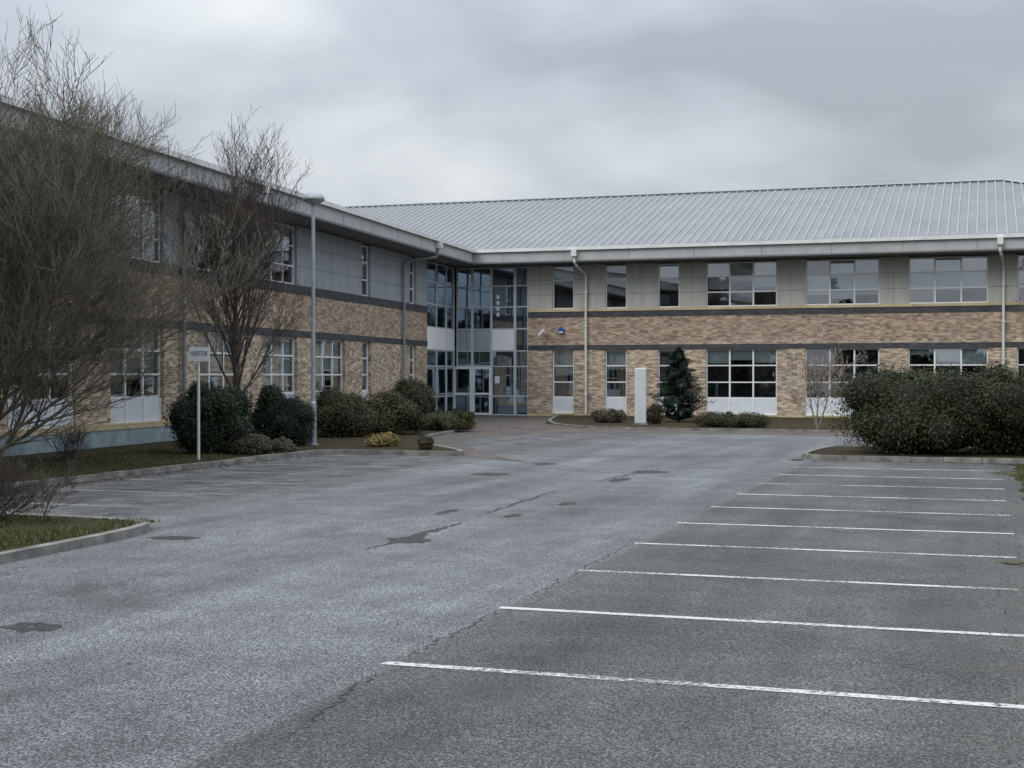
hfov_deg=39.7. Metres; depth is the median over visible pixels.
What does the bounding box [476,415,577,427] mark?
ground
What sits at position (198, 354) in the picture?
visitor sign
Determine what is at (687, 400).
conifer tree
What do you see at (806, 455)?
kerb
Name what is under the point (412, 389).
clipped hedge
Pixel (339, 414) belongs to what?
bush
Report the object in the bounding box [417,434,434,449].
heather
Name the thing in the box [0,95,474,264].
wing eaves
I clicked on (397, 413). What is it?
bush
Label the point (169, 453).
grass tufts
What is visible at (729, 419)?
shrub
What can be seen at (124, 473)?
kerb
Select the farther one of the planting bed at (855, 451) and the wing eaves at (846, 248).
the wing eaves at (846, 248)
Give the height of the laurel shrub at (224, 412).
1.946 m
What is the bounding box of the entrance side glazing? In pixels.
[427,263,453,412]
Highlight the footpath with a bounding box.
[433,416,855,461]
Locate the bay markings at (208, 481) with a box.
[53,458,423,506]
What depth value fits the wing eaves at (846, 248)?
62.58 m
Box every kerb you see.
[0,512,149,563]
[4,430,463,488]
[548,415,856,432]
[802,445,1023,463]
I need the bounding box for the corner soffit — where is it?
[444,265,481,267]
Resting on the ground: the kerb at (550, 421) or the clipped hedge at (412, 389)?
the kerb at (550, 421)
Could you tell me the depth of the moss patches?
14.51 m
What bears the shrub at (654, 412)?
on the planting bed at (798, 423)
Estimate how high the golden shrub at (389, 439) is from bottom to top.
0.460 m
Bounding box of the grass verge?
[1009,463,1023,501]
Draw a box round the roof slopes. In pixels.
[343,179,1023,266]
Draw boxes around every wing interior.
[8,152,362,398]
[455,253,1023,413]
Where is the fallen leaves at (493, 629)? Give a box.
[22,444,961,705]
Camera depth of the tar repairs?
16.44 m
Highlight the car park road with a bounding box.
[0,433,1023,767]
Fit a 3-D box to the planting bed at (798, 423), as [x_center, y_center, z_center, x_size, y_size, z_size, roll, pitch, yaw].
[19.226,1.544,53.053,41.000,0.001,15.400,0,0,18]
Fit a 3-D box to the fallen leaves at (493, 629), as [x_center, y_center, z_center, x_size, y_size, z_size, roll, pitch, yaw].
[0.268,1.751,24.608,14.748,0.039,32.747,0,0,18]
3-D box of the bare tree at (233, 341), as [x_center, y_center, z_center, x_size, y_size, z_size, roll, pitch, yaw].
[-7.171,-2.880,37.372,4.430,9.060,4.654,0,0,18]
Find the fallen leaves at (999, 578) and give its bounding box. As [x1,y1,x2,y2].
[945,465,1023,762]
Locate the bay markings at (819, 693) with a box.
[382,467,1023,708]
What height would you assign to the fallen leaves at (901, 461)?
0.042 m
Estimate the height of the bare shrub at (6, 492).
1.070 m
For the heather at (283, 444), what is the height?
0.446 m
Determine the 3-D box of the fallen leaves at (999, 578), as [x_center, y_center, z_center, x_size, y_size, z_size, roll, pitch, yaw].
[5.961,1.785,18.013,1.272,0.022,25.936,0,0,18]
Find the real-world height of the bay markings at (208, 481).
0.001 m
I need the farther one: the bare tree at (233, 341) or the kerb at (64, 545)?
the bare tree at (233, 341)
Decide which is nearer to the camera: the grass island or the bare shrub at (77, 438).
the grass island
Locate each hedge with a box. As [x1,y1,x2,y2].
[387,377,439,413]
[423,408,475,431]
[795,355,1023,455]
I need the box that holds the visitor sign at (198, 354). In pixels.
[189,347,209,459]
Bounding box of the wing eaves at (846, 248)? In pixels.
[473,233,1023,266]
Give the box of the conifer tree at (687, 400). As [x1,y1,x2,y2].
[646,347,716,421]
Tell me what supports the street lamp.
on the planting bed at (409, 442)
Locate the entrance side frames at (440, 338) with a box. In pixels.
[427,261,454,410]
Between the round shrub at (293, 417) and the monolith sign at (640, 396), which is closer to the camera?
the round shrub at (293, 417)
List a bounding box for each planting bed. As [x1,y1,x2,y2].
[0,429,455,481]
[552,415,853,429]
[809,447,1023,457]
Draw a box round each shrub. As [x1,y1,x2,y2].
[0,442,88,523]
[37,415,98,459]
[162,373,262,454]
[248,381,290,440]
[264,394,316,445]
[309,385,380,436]
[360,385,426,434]
[364,431,401,446]
[459,418,476,429]
[589,408,628,422]
[646,404,663,423]
[688,410,772,427]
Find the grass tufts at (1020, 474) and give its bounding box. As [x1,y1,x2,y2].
[1015,463,1023,489]
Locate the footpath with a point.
(495, 425)
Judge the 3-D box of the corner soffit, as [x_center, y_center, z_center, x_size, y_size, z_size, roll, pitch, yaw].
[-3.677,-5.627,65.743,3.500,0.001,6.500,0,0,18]
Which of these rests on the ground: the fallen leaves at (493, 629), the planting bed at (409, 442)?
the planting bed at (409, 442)
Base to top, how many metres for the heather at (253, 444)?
0.605 m
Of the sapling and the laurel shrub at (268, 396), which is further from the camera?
the sapling
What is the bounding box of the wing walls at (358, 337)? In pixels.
[0,150,427,456]
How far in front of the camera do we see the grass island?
17.18 m
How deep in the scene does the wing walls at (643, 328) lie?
64.00 m
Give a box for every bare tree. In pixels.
[0,4,281,457]
[150,105,324,391]
[1005,281,1023,347]
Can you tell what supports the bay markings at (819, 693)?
on the car park road
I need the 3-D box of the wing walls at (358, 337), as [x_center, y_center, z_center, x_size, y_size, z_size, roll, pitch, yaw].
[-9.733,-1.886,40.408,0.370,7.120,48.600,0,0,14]
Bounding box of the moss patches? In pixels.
[989,470,1022,563]
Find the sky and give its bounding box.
[0,0,1023,207]
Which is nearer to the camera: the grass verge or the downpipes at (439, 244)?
the grass verge
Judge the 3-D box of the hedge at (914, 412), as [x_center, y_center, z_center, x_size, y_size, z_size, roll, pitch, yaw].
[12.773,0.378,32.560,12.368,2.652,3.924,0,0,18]
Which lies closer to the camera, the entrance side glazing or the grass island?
the grass island
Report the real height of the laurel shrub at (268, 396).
1.756 m
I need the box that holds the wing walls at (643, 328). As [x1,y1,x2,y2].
[528,254,1023,417]
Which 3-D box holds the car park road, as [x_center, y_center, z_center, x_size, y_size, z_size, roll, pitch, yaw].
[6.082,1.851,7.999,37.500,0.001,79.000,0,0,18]
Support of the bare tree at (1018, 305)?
on the planting bed at (798, 423)
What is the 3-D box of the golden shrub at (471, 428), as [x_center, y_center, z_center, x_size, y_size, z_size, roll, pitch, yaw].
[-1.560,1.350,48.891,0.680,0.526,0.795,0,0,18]
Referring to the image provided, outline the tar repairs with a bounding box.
[0,463,667,741]
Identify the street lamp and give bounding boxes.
[303,191,324,444]
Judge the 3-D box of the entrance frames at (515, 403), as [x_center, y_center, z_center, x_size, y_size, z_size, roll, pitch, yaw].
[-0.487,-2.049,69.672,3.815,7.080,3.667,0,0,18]
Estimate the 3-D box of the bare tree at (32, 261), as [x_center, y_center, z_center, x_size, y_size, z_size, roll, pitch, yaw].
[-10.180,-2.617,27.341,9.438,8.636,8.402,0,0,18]
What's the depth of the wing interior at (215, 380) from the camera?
51.01 m
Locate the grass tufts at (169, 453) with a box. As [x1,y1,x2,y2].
[0,446,321,483]
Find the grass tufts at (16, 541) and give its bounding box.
[0,513,159,549]
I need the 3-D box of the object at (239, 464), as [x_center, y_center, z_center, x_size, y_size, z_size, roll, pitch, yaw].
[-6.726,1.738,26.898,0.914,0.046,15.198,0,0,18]
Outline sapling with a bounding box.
[778,342,864,429]
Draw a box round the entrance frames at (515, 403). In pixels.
[455,267,527,415]
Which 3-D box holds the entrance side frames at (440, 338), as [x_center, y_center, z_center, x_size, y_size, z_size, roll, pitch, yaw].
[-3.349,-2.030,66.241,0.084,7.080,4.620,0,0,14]
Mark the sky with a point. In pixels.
(385, 101)
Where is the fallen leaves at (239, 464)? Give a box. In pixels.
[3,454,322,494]
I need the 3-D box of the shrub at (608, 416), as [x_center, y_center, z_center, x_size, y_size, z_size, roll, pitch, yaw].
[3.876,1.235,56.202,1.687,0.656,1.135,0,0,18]
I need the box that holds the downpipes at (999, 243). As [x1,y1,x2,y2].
[571,237,1005,414]
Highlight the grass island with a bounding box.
[0,516,129,551]
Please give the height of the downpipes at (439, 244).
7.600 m
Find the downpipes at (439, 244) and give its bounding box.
[182,176,442,396]
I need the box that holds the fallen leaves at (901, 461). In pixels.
[791,459,1014,463]
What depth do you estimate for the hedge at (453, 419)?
47.59 m
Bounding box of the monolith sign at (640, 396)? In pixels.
[633,368,647,424]
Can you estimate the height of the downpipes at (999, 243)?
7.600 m
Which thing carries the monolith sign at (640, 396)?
on the planting bed at (798, 423)
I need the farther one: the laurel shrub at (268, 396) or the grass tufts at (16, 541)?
the laurel shrub at (268, 396)
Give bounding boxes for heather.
[223,432,276,454]
[270,436,297,451]
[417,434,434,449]
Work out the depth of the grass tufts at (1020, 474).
27.79 m

